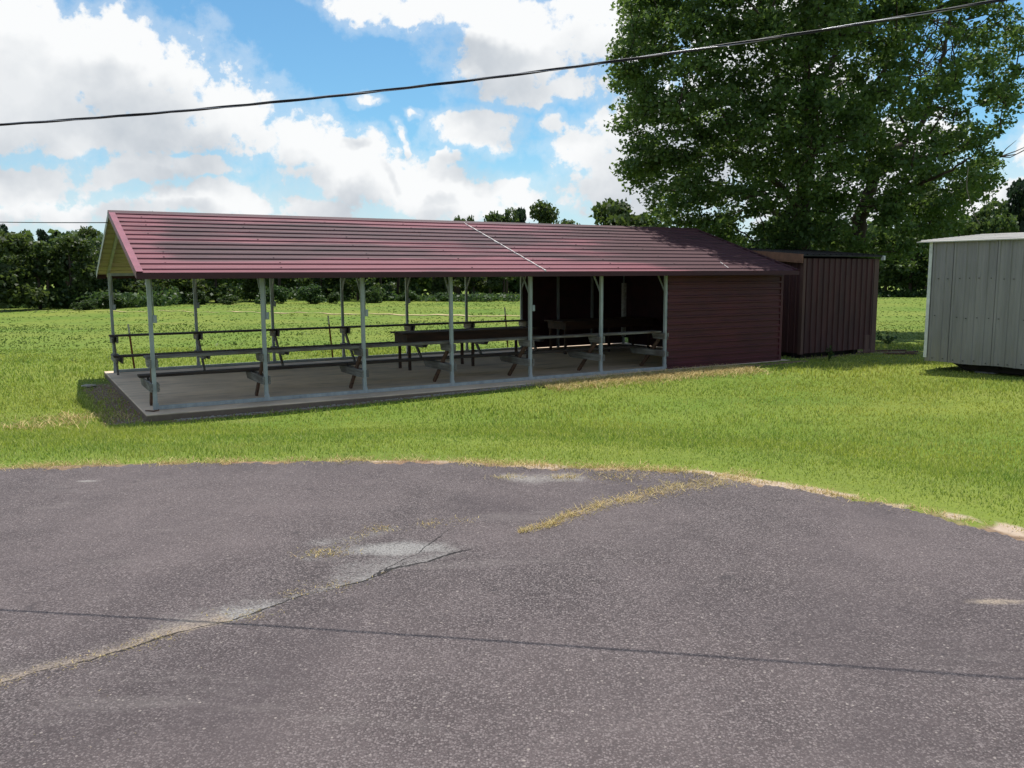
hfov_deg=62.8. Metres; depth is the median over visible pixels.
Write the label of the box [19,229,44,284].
broadleaf tree
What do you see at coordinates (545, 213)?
broadleaf tree
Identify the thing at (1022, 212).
broadleaf tree
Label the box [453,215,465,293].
broadleaf tree
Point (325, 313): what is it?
sandy path
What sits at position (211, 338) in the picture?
pasture grass
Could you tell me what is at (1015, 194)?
tree
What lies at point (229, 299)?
bush
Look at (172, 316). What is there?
ground
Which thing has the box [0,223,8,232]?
pine tree
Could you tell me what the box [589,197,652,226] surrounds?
broadleaf tree
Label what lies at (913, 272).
broadleaf tree
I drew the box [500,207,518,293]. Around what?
broadleaf tree
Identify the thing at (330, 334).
fence post
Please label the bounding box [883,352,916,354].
rotten board
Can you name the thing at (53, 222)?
service wire
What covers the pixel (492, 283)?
broadleaf tree
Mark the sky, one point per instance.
(476, 148)
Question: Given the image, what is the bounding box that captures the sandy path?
[0,310,513,315]
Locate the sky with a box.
[0,0,1023,242]
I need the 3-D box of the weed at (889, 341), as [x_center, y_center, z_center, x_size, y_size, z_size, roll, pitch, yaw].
[12.029,-1.461,26.887,0.577,0.452,0.693,-7,10,-44]
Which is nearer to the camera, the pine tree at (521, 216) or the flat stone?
the flat stone
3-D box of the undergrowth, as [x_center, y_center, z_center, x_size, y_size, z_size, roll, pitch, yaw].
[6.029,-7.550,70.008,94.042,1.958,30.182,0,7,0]
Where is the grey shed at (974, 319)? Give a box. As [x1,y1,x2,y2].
[917,232,1023,374]
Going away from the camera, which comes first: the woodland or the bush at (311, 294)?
the bush at (311, 294)
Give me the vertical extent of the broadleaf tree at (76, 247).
5.937 m
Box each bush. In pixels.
[70,299,98,309]
[99,293,125,308]
[186,290,209,304]
[217,294,238,304]
[255,285,289,303]
[297,284,326,303]
[326,292,339,303]
[359,286,382,302]
[397,290,420,300]
[436,292,448,300]
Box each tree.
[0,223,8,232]
[0,228,53,307]
[1,239,78,308]
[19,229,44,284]
[29,233,99,302]
[36,228,52,265]
[67,237,125,293]
[72,226,101,260]
[107,278,174,296]
[159,279,209,296]
[204,279,241,302]
[239,278,259,301]
[294,278,355,297]
[343,278,385,300]
[378,277,420,295]
[412,277,453,294]
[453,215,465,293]
[453,277,487,293]
[466,214,473,293]
[483,210,505,221]
[483,277,515,294]
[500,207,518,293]
[513,207,529,222]
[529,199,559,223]
[556,218,580,224]
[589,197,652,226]
[598,0,1023,264]
[641,208,671,226]
[865,228,904,287]
[882,232,928,291]
[935,218,983,238]
[969,198,1019,234]
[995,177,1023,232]
[1020,207,1023,226]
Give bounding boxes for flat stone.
[81,384,96,386]
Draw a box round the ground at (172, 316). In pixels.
[0,284,1023,540]
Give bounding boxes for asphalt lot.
[0,460,1023,767]
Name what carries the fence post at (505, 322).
on the ground at (172, 316)
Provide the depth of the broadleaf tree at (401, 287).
81.06 m
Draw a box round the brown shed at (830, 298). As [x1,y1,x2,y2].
[745,247,885,357]
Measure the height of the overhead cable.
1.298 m
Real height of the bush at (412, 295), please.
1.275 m
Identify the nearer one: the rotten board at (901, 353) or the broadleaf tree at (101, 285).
the rotten board at (901, 353)
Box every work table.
[390,326,536,369]
[544,316,656,353]
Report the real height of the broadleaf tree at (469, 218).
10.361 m
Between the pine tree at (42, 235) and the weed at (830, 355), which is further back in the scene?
the pine tree at (42, 235)
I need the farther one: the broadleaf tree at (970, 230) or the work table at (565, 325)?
the broadleaf tree at (970, 230)
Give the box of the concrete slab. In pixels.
[104,342,786,421]
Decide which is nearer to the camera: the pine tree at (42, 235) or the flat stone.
the flat stone
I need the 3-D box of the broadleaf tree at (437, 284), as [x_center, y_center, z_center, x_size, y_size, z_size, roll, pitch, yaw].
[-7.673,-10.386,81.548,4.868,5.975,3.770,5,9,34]
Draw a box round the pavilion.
[96,210,799,409]
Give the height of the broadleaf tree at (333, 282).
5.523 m
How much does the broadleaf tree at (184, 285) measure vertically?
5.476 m
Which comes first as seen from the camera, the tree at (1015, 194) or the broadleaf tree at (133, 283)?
the broadleaf tree at (133, 283)
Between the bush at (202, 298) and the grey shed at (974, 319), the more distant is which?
the bush at (202, 298)
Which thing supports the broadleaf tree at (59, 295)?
on the ground at (172, 316)
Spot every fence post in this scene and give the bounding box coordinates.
[127,324,134,368]
[327,315,333,357]
[504,307,508,346]
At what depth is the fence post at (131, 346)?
20.90 m
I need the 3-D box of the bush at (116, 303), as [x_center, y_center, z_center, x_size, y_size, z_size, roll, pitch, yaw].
[-26.507,-5.438,55.732,1.395,1.300,1.586,4,9,32]
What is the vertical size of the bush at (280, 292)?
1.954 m
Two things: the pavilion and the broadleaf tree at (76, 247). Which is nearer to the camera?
the pavilion
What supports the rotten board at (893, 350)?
on the ground at (172, 316)
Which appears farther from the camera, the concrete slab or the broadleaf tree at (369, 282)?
the broadleaf tree at (369, 282)
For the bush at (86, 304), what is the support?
on the ground at (172, 316)
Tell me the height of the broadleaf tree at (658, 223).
7.673 m
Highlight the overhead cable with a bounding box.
[0,0,1007,125]
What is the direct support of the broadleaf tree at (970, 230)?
on the ground at (172, 316)
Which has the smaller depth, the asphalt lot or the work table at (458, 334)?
the asphalt lot
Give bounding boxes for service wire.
[0,222,107,222]
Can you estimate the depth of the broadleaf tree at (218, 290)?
70.61 m
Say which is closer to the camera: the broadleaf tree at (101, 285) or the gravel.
the gravel
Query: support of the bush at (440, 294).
on the ground at (172, 316)
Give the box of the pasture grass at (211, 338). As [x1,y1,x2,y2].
[0,297,926,362]
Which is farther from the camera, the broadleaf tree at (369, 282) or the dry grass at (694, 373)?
the broadleaf tree at (369, 282)
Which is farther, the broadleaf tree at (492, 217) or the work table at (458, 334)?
the broadleaf tree at (492, 217)
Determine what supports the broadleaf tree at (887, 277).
on the ground at (172, 316)
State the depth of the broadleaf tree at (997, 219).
75.75 m
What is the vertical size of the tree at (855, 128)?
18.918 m
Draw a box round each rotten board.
[875,349,906,350]
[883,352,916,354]
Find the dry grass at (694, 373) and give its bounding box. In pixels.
[0,363,1023,746]
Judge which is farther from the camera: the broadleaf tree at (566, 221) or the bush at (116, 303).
the broadleaf tree at (566, 221)
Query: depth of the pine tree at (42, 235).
90.34 m
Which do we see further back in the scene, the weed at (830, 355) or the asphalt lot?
the weed at (830, 355)
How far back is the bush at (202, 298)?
65.52 m
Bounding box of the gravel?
[89,369,692,423]
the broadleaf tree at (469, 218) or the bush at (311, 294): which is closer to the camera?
the bush at (311, 294)
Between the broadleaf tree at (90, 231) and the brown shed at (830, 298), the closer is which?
the brown shed at (830, 298)
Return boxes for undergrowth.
[0,283,926,308]
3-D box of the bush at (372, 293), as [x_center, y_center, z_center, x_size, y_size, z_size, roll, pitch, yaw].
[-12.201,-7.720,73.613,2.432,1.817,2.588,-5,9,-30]
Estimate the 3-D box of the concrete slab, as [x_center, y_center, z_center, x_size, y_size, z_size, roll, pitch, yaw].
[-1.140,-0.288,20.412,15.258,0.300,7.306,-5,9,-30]
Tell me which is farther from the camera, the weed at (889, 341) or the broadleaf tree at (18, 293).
the broadleaf tree at (18, 293)
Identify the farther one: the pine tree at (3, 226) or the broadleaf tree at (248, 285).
the pine tree at (3, 226)
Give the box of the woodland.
[0,204,995,298]
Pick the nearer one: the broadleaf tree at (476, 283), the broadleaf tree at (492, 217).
the broadleaf tree at (476, 283)
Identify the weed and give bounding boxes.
[825,345,834,359]
[876,331,897,344]
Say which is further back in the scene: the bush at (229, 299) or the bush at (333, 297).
the bush at (333, 297)
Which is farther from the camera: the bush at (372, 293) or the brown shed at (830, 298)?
the bush at (372, 293)

